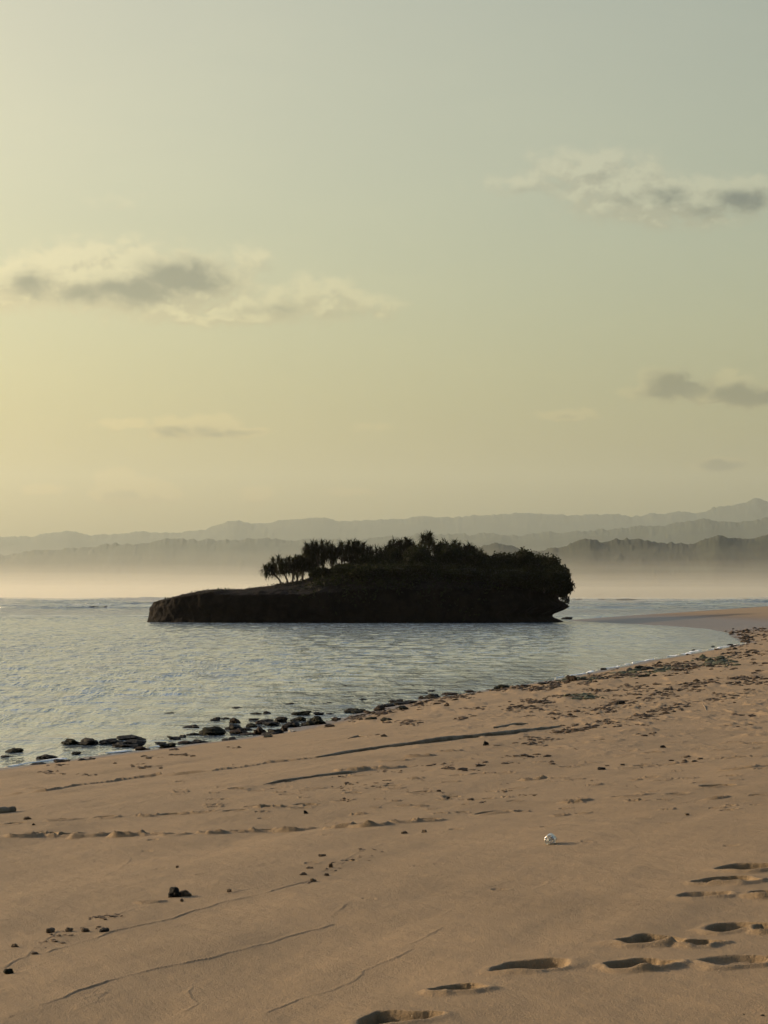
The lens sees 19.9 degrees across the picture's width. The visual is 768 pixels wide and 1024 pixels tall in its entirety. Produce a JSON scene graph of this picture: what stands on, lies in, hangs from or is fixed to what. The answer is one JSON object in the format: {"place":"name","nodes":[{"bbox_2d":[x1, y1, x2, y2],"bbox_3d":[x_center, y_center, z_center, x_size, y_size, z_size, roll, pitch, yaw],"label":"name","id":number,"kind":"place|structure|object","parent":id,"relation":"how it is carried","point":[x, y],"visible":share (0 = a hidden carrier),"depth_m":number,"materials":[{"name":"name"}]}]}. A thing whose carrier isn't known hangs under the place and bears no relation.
{"place":"outdoors","nodes":[
{"label":"outdoors","id":0,"kind":"place"},
{"bbox_2d":[0,606,767,1023],"bbox_3d":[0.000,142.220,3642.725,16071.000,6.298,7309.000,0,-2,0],"label":"beach sand","id":1,"kind":"structure","parent":0,"point":[634,894],"depth_m":16.13,"materials":[{"name":"beige sand"}]},
{"bbox_2d":[0,806,15,812],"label":"driftwood log","id":2,"kind":"object","parent":1,"relation":"on","point":[4,809],"visible":0.91,"depth_m":25.84,"materials":[{"name":"grey wood"}]},
{"bbox_2d":[3,968,13,973],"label":"beach stone","id":3,"kind":"object","parent":1,"relation":"on","point":[8,971],"visible":1,"depth_m":11.79,"materials":[{"name":"black stone"}]},
{"bbox_2d":[29,762,45,764],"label":"rock","id":4,"kind":"object","parent":1,"relation":"on","point":[37,763],"visible":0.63,"depth_m":50.85,"materials":[{"name":"grey stone"}]},
{"bbox_2d":[46,927,54,932],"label":"beach stone","id":5,"kind":"object","parent":1,"relation":"on","point":[50,930],"visible":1,"depth_m":13.49,"materials":[{"name":"grey stone"}]},
{"bbox_2d":[53,759,69,762],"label":"rock","id":6,"kind":"object","parent":1,"relation":"on","point":[58,760],"visible":0.81,"depth_m":51.19,"materials":[{"name":"grey stone"}]},
{"bbox_2d":[65,927,72,931],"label":"beach stone","id":7,"kind":"object","parent":1,"relation":"on","point":[67,929],"visible":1,"depth_m":13.47,"materials":[{"name":"grey stone"}]},
{"bbox_2d":[81,928,89,931],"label":"beach stone","id":8,"kind":"object","parent":1,"relation":"on","point":[85,930],"visible":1,"depth_m":13.40,"materials":[{"name":"grey stone"}]},
{"bbox_2d":[99,928,108,931],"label":"beach stone","id":9,"kind":"object","parent":1,"relation":"on","point":[104,930],"visible":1,"depth_m":13.35,"materials":[{"name":"grey stone"}]},
{"bbox_2d":[158,743,176,747],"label":"rock","id":10,"kind":"object","parent":1,"relation":"on","point":[167,745],"visible":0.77,"depth_m":56.80,"materials":[{"name":"grey stone"}]},
{"bbox_2d":[168,887,180,897],"bbox_3d":[-1.447,2.638,15.168,0.094,0.086,0.090,0,-2,0],"label":"beach stone","id":11,"kind":"object","parent":1,"relation":"on","point":[174,892],"visible":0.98,"depth_m":15.14,"materials":[{"name":"grey stone"}]},
{"bbox_2d":[180,890,191,895],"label":"beach stone","id":12,"kind":"object","parent":1,"relation":"on","point":[184,892],"visible":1,"depth_m":15.16,"materials":[{"name":"grey stone"}]},
{"bbox_2d":[198,726,225,735],"bbox_3d":[-4.911,6.305,62.995,0.839,0.308,0.945,2,-3,-38],"label":"rock","id":13,"kind":"object","parent":1,"relation":"on","point":[213,730],"visible":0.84,"depth_m":62.68,"materials":[{"name":"grey stone"}]},
{"bbox_2d":[222,737,236,740],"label":"rock","id":14,"kind":"object","parent":1,"relation":"on","point":[229,738],"visible":0.63,"depth_m":59.94,"materials":[{"name":"grey stone"}]},
{"bbox_2d":[224,724,241,729],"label":"rock","id":15,"kind":"object","parent":1,"relation":"on","point":[232,727],"visible":0.7,"depth_m":65.00,"materials":[{"name":"black stone"}]},
{"bbox_2d":[253,726,266,734],"bbox_3d":[-3.565,6.313,63.107,0.399,0.289,0.520,-1,-3,33],"label":"rock","id":16,"kind":"object","parent":1,"relation":"on","point":[259,730],"visible":0.76,"depth_m":62.92,"materials":[{"name":"black stone"}]},
{"bbox_2d":[261,729,283,734],"bbox_3d":[-3.119,6.216,61.814,0.790,0.208,0.771,-2,-3,42],"label":"rock","id":17,"kind":"object","parent":1,"relation":"on","point":[274,731],"visible":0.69,"depth_m":61.62,"materials":[{"name":"grey stone"}]},
{"bbox_2d":[274,717,287,722],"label":"rock","id":18,"kind":"object","parent":1,"relation":"on","point":[281,719],"visible":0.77,"depth_m":68.89,"materials":[{"name":"grey stone"}]},
{"bbox_2d":[281,725,288,731],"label":"rock","id":19,"kind":"object","parent":1,"relation":"on","point":[284,728],"visible":0.6,"depth_m":64.11,"materials":[{"name":"black stone"}]},
{"bbox_2d":[262,770,367,784],"bbox_3d":[-0.928,3.523,29.172,0.150,0.086,2.270,-2,-3,37],"label":"driftwood log","id":20,"kind":"object","parent":1,"relation":"on","point":[317,775],"visible":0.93,"depth_m":29.23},
{"bbox_2d":[324,724,334,727],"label":"rock","id":21,"kind":"object","parent":1,"relation":"on","point":[328,725],"visible":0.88,"depth_m":63.48,"materials":[{"name":"stone"}]},
{"bbox_2d":[344,708,365,712],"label":"rock","id":22,"kind":"object","parent":1,"relation":"on","point":[355,710],"visible":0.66,"depth_m":74.48,"materials":[{"name":"grey stone"}]},
{"bbox_2d":[364,716,376,719],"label":"rock","id":23,"kind":"object","parent":1,"relation":"on","point":[370,718],"visible":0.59,"depth_m":65.87,"materials":[{"name":"brown stone"}]},
{"bbox_2d":[375,712,387,714],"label":"rock","id":24,"kind":"object","parent":1,"relation":"on","point":[381,713],"visible":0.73,"depth_m":69.97,"materials":[{"name":"brown stone"}]},
{"bbox_2d":[380,717,391,721],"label":"rock","id":25,"kind":"object","parent":1,"relation":"on","point":[383,719],"visible":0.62,"depth_m":63.05,"materials":[{"name":"brown stone"}]},
{"bbox_2d":[383,703,395,706],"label":"rock","id":26,"kind":"object","parent":1,"relation":"on","point":[388,705],"visible":0.77,"depth_m":77.77,"materials":[{"name":"grey stone"}]},
{"bbox_2d":[33,627,767,947],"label":"seaweed wrack","id":27,"kind":"object","parent":1,"relation":"on","point":[555,684],"visible":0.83,"depth_m":64.10,"materials":[{"name":"brown plant"}]},
{"bbox_2d":[398,705,408,709],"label":"rock","id":28,"kind":"object","parent":1,"relation":"on","point":[402,707],"visible":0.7,"depth_m":73.19,"materials":[{"name":"grey stone"}]},
{"bbox_2d":[392,700,416,704],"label":"rock","id":29,"kind":"object","parent":1,"relation":"on","point":[405,702],"visible":0.75,"depth_m":78.63,"materials":[{"name":"grey stone"}]},
{"bbox_2d":[425,694,439,698],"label":"rock","id":30,"kind":"object","parent":1,"relation":"on","point":[429,696],"visible":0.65,"depth_m":83.65,"materials":[{"name":"grey stone"}]},
{"bbox_2d":[316,726,559,757],"bbox_3d":[1.011,4.033,38.566,6.569,0.290,0.557,2,-3,-45],"label":"driftwood log","id":31,"kind":"object","parent":1,"relation":"on","point":[439,739],"visible":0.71,"depth_m":38.49,"materials":[{"name":"brown wood"}]},
{"bbox_2d":[494,684,508,689],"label":"rock","id":32,"kind":"object","parent":1,"relation":"on","point":[500,686],"visible":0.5,"depth_m":90.82,"materials":[{"name":"grey stone"}]},
{"bbox_2d":[493,723,527,727],"bbox_3d":[2.569,4.386,45.021,0.162,0.077,1.403,-1,-3,35],"label":"driftwood branch","id":33,"kind":"object","parent":1,"relation":"on","point":[510,724],"visible":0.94,"depth_m":45.12,"materials":[{"name":"grey wood"}]},
{"bbox_2d":[544,833,556,844],"bbox_3d":[1.315,2.573,17.232,0.086,0.091,0.212,-1,-2,14],"label":"seashell","id":34,"kind":"object","parent":1,"relation":"on","point":[550,839],"visible":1,"depth_m":17.16,"materials":[{"name":"white"}]},
{"bbox_2d":[566,675,576,681],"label":"rock","id":35,"kind":"object","parent":1,"relation":"on","point":[570,678],"visible":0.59,"depth_m":88.88,"materials":[{"name":"brown stone"}]},
{"bbox_2d":[641,666,653,669],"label":"rock","id":36,"kind":"object","parent":1,"relation":"on","point":[645,668],"visible":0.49,"depth_m":100.54,"materials":[{"name":"grey stone"}]},
{"bbox_2d":[555,654,743,699],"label":"green seaweed","id":37,"kind":"object","parent":1,"relation":"on","point":[591,696],"visible":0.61,"depth_m":98.54,"materials":[{"name":"plant"}]},
{"bbox_2d":[0,597,767,767],"bbox_3d":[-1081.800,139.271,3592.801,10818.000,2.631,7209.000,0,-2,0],"label":"sea water","id":38,"kind":"structure","parent":0,"point":[78,669],"depth_m":132.42,"materials":[{"name":"grey liquid"}]},
{"bbox_2d":[5,748,23,752],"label":"rock","id":39,"kind":"object","parent":38,"relation":"on","point":[14,750],"visible":1,"depth_m":55.74,"materials":[{"name":"grey stone"}]},
{"bbox_2d":[36,754,57,758],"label":"rock","id":40,"kind":"object","parent":38,"relation":"on","point":[45,756],"visible":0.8,"depth_m":53.37,"materials":[{"name":"grey stone"}]},
{"bbox_2d":[61,738,78,744],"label":"rock","id":41,"kind":"object","parent":38,"relation":"on","point":[68,741],"visible":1,"depth_m":58.82,"materials":[{"name":"grey stone"}]},
{"bbox_2d":[77,737,98,744],"bbox_3d":[-7.943,6.170,58.853,0.575,0.217,0.843,0,-2,0],"label":"rock","id":42,"kind":"object","parent":38,"relation":"on","point":[87,741],"visible":0.99,"depth_m":58.56,"materials":[{"name":"grey stone"}]},
{"bbox_2d":[99,738,123,744],"bbox_3d":[-7.346,6.206,59.103,0.712,0.175,0.929,0,-2,0],"label":"rock","id":43,"kind":"object","parent":38,"relation":"on","point":[108,741],"visible":0.77,"depth_m":58.87,"materials":[{"name":"grey stone"}]},
{"bbox_2d":[112,739,146,747],"bbox_3d":[-6.820,6.147,58.017,0.977,0.219,1.069,-1,-2,16],"label":"rock","id":44,"kind":"object","parent":38,"relation":"on","point":[132,743],"visible":0.88,"depth_m":57.86,"materials":[{"name":"grey stone"}]},
{"bbox_2d":[116,735,145,739],"bbox_3d":[-6.991,6.257,60.717,0.818,0.161,0.971,0,-2,0],"label":"rock","id":45,"kind":"object","parent":38,"relation":"on","point":[126,737],"visible":0.69,"depth_m":60.45,"materials":[{"name":"grey stone"}]},
{"bbox_2d":[135,746,150,749],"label":"rock","id":46,"kind":"object","parent":38,"relation":"on","point":[140,748],"visible":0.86,"depth_m":56.51,"materials":[{"name":"grey stone"}]},
{"bbox_2d":[167,736,180,739],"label":"rock","id":47,"kind":"object","parent":38,"relation":"on","point":[175,738],"visible":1,"depth_m":60.66,"materials":[{"name":"grey stone"}]},
{"bbox_2d":[178,741,193,743],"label":"rock","id":48,"kind":"object","parent":38,"relation":"on","point":[186,742],"visible":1,"depth_m":59.08,"materials":[{"name":"grey stone"}]},
{"bbox_2d":[183,724,199,727],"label":"rock","id":49,"kind":"object","parent":38,"relation":"on","point":[192,726],"visible":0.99,"depth_m":66.14,"materials":[{"name":"black stone"}]},
{"bbox_2d":[192,739,207,742],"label":"rock","id":50,"kind":"object","parent":38,"relation":"on","point":[198,741],"visible":0.87,"depth_m":59.44,"materials":[{"name":"grey stone"}]},
{"bbox_2d":[210,717,219,720],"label":"rock","id":51,"kind":"object","parent":38,"relation":"on","point":[216,719],"visible":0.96,"depth_m":69.87,"materials":[{"name":"grey stone"}]},
{"bbox_2d":[229,718,240,722],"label":"rock","id":52,"kind":"object","parent":38,"relation":"on","point":[233,720],"visible":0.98,"depth_m":68.40,"materials":[{"name":"black stone"}]},
{"bbox_2d":[229,728,246,733],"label":"rock","id":53,"kind":"object","parent":38,"relation":"on","point":[238,731],"visible":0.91,"depth_m":63.25,"materials":[{"name":"grey stone"}]},
{"bbox_2d":[246,723,256,727],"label":"rock","id":54,"kind":"object","parent":38,"relation":"on","point":[251,725],"visible":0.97,"depth_m":66.41,"materials":[{"name":"black stone"}]},
{"bbox_2d":[255,720,266,723],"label":"rock","id":55,"kind":"object","parent":38,"relation":"on","point":[259,721],"visible":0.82,"depth_m":67.93,"materials":[{"name":"black stone"}]},
{"bbox_2d":[262,721,279,725],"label":"rock","id":56,"kind":"object","parent":38,"relation":"on","point":[270,723],"visible":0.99,"depth_m":67.20,"materials":[{"name":"black stone"}]},
{"bbox_2d":[284,721,300,726],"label":"rock","id":57,"kind":"object","parent":38,"relation":"on","point":[293,724],"visible":0.77,"depth_m":66.45,"materials":[{"name":"black stone"}]},
{"bbox_2d":[290,717,305,720],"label":"rock","id":58,"kind":"object","parent":38,"relation":"on","point":[299,719],"visible":0.93,"depth_m":69.70,"materials":[{"name":"grey stone"}]},
{"bbox_2d":[291,711,311,714],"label":"rock","id":59,"kind":"object","parent":38,"relation":"on","point":[302,713],"visible":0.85,"depth_m":72.99,"materials":[{"name":"grey stone"}]},
{"bbox_2d":[305,716,326,725],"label":"rock","id":60,"kind":"object","parent":38,"relation":"on","point":[316,720],"visible":0.67,"depth_m":66.74,"materials":[{"name":"black stone"}]},
{"bbox_2d":[147,565,567,622],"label":"island rock","id":61,"kind":"object","parent":38,"relation":"in","point":[275,603],"visible":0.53,"depth_m":318.01,"materials":[{"name":"stone"}]},
{"bbox_2d":[158,580,300,600],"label":"grass tufts","id":62,"kind":"object","parent":61,"relation":"on","point":[240,590],"visible":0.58,"depth_m":324.69,"materials":[{"name":"green plant"}]},
{"bbox_2d":[256,561,283,583],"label":"pandanus tree","id":63,"kind":"object","parent":61,"relation":"on","point":[269,568],"visible":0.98,"depth_m":327.74,"materials":[{"name":"green plant"}]},
{"bbox_2d":[267,553,291,582],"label":"pandanus tree","id":64,"kind":"object","parent":61,"relation":"on","point":[274,561],"visible":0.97,"depth_m":330.12,"materials":[{"name":"green plant"}]},
{"bbox_2d":[276,554,308,581],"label":"pandanus tree","id":65,"kind":"object","parent":61,"relation":"on","point":[284,566],"visible":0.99,"depth_m":328.69,"materials":[{"name":"green plant"}]},
{"bbox_2d":[290,554,307,580],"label":"pandanus tree","id":66,"kind":"object","parent":61,"relation":"on","point":[297,576],"visible":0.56,"depth_m":332.60,"materials":[{"name":"green plant"}]},
{"bbox_2d":[289,553,316,580],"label":"pandanus tree","id":67,"kind":"object","parent":61,"relation":"on","point":[309,566],"visible":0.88,"depth_m":330.39,"materials":[{"name":"green plant"}]},
{"bbox_2d":[300,551,319,576],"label":"pandanus tree","id":68,"kind":"object","parent":61,"relation":"on","point":[310,563],"visible":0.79,"depth_m":331.52,"materials":[{"name":"green plant"}]},
{"bbox_2d":[300,537,328,567],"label":"pandanus tree","id":69,"kind":"object","parent":61,"relation":"on","point":[311,549],"visible":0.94,"depth_m":329.70,"materials":[{"name":"green plant"}]},
{"bbox_2d":[308,567,329,577],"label":"bush","id":70,"kind":"object","parent":61,"relation":"on","point":[315,572],"visible":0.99,"depth_m":322.87,"materials":[{"name":"green plant"}]},
{"bbox_2d":[312,538,333,566],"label":"pandanus tree","id":71,"kind":"object","parent":61,"relation":"on","point":[321,543],"visible":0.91,"depth_m":332.23,"materials":[{"name":"green plant"}]},
{"bbox_2d":[318,542,342,566],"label":"pandanus tree","id":72,"kind":"object","parent":61,"relation":"on","point":[327,554],"visible":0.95,"depth_m":329.62,"materials":[{"name":"green plant"}]},
{"bbox_2d":[326,563,354,574],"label":"bush","id":73,"kind":"object","parent":61,"relation":"on","point":[337,567],"visible":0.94,"depth_m":321.95,"materials":[{"name":"green plant"}]},
{"bbox_2d":[329,540,354,563],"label":"pandanus tree","id":74,"kind":"object","parent":61,"relation":"on","point":[340,553],"visible":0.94,"depth_m":330.27,"materials":[{"name":"green plant"}]},
{"bbox_2d":[337,538,364,564],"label":"pandanus tree","id":75,"kind":"object","parent":61,"relation":"on","point":[349,550],"visible":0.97,"depth_m":329.44,"materials":[{"name":"green plant"}]},
{"bbox_2d":[350,537,369,557],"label":"pandanus tree","id":76,"kind":"object","parent":61,"relation":"on","point":[363,543],"visible":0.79,"depth_m":331.49,"materials":[{"name":"green plant"}]},
{"bbox_2d":[352,554,378,566],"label":"bush","id":77,"kind":"object","parent":61,"relation":"on","point":[366,559],"visible":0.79,"depth_m":325.65,"materials":[{"name":"green plant"}]},
{"bbox_2d":[358,545,380,557],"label":"pandanus tree","id":78,"kind":"object","parent":61,"relation":"on","point":[370,550],"visible":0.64,"depth_m":330.18,"materials":[{"name":"green plant"}]},
{"bbox_2d":[378,545,387,553],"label":"pandanus tree","id":79,"kind":"object","parent":61,"relation":"on","point":[381,548],"visible":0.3,"depth_m":331.49,"materials":[{"name":"green plant"}]},
{"bbox_2d":[376,546,402,563],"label":"bush","id":80,"kind":"object","parent":61,"relation":"on","point":[393,554],"visible":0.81,"depth_m":327.09,"materials":[{"name":"green plant"}]},
{"bbox_2d":[383,535,405,552],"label":"pandanus tree","id":81,"kind":"object","parent":61,"relation":"on","point":[391,543],"visible":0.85,"depth_m":330.36,"materials":[{"name":"green plant"}]},
{"bbox_2d":[395,536,416,553],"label":"pandanus tree","id":82,"kind":"object","parent":61,"relation":"on","point":[408,542],"visible":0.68,"depth_m":330.82,"materials":[{"name":"green plant"}]},
{"bbox_2d":[400,544,440,563],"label":"bush","id":83,"kind":"object","parent":61,"relation":"on","point":[416,553],"visible":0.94,"depth_m":324.36,"materials":[{"name":"green plant"}]},
{"bbox_2d":[414,529,437,553],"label":"pandanus tree","id":84,"kind":"object","parent":61,"relation":"on","point":[428,540],"visible":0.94,"depth_m":331.83,"materials":[{"name":"green plant"}]},
{"bbox_2d":[291,558,569,620],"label":"ground cover","id":85,"kind":"object","parent":61,"relation":"on","point":[565,599],"visible":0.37,"depth_m":319.67,"materials":[{"name":"green plant"}]},
{"bbox_2d":[430,537,450,556],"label":"bush","id":86,"kind":"object","parent":61,"relation":"on","point":[440,546],"visible":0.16,"depth_m":332.52,"materials":[{"name":"green plant"}]},
{"bbox_2d":[434,543,464,565],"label":"bush","id":87,"kind":"object","parent":61,"relation":"on","point":[450,554],"visible":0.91,"depth_m":326.69,"materials":[{"name":"green plant"}]},
{"bbox_2d":[450,537,464,552],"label":"pandanus tree","id":88,"kind":"object","parent":61,"relation":"on","point":[455,543],"visible":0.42,"depth_m":330.69,"materials":[{"name":"green plant"}]},
{"bbox_2d":[462,540,478,559],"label":"pandanus tree","id":89,"kind":"object","parent":61,"relation":"on","point":[468,546],"visible":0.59,"depth_m":330.42,"materials":[{"name":"green plant"}]},
{"bbox_2d":[461,549,497,570],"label":"bush","id":90,"kind":"object","parent":61,"relation":"on","point":[479,559],"visible":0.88,"depth_m":325.83,"materials":[{"name":"green plant"}]},
{"bbox_2d":[474,546,486,553],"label":"pandanus tree","id":91,"kind":"object","parent":61,"relation":"on","point":[479,551],"visible":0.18,"depth_m":331.87,"materials":[{"name":"green plant"}]},
{"bbox_2d":[490,550,514,570],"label":"bush","id":92,"kind":"object","parent":61,"relation":"on","point":[501,559],"visible":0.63,"depth_m":329.49,"materials":[{"name":"green plant"}]},
{"bbox_2d":[508,546,541,572],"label":"bush","id":93,"kind":"object","parent":61,"relation":"on","point":[522,558],"visible":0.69,"depth_m":327.61,"materials":[{"name":"green plant"}]},
{"bbox_2d":[534,551,551,563],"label":"bush","id":94,"kind":"object","parent":61,"relation":"on","point":[541,559],"visible":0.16,"depth_m":332.48,"materials":[{"name":"green plant"}]},
{"bbox_2d":[525,565,570,593],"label":"bush","id":95,"kind":"object","parent":61,"relation":"on","point":[551,580],"visible":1,"depth_m":320.76,"materials":[{"name":"green plant"}]},
{"bbox_2d":[539,553,565,570],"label":"bush","id":96,"kind":"object","parent":61,"relation":"on","point":[551,561],"visible":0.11,"depth_m":329.37,"materials":[{"name":"green plant"}]},
{"bbox_2d":[548,563,575,597],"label":"bush","id":97,"kind":"object","parent":61,"relation":"on","point":[568,587],"visible":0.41,"depth_m":324.05,"materials":[{"name":"green plant"}]},
{"bbox_2d":[5,643,743,766],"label":"shore foam","id":98,"kind":"object","parent":38,"relation":"on","point":[689,652],"visible":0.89,"depth_m":57.65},
{"bbox_2d":[374,705,384,710],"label":"rock","id":99,"kind":"object","parent":38,"relation":"on","point":[379,707],"visible":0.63,"depth_m":75.14,"materials":[{"name":"brown stone"}]},
{"bbox_2d":[389,699,402,702],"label":"rock","id":100,"kind":"object","parent":38,"relation":"on","point":[398,700],"visible":0.51,"depth_m":81.34,"materials":[{"name":"grey stone"}]},
{"bbox_2d":[441,692,457,694],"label":"rock","id":101,"kind":"object","parent":38,"relation":"on","point":[448,693],"visible":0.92,"depth_m":87.97,"materials":[{"name":"grey stone"}]},
{"bbox_2d":[0,517,767,596],"bbox_3d":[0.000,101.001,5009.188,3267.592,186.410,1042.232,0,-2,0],"label":"hills","id":102,"kind":"structure","parent":0,"point":[168,567],"depth_m":4828.64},
{"bbox_2d":[0,498,767,555],"bbox_3d":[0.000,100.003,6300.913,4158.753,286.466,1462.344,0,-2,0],"label":"hills","id":103,"kind":"structure","parent":0,"point":[523,524],"depth_m":6189.81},
{"bbox_2d":[0,0,767,536],"label":"sky","id":104,"kind":"structure","parent":0,"point":[262,261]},
{"bbox_2d":[478,534,767,597],"bbox_3d":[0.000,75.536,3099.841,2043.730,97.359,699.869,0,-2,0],"label":"hills","id":105,"kind":"structure","parent":0,"point":[719,566],"depth_m":2884.46,"materials":[{"name":"grey"}]}
]}

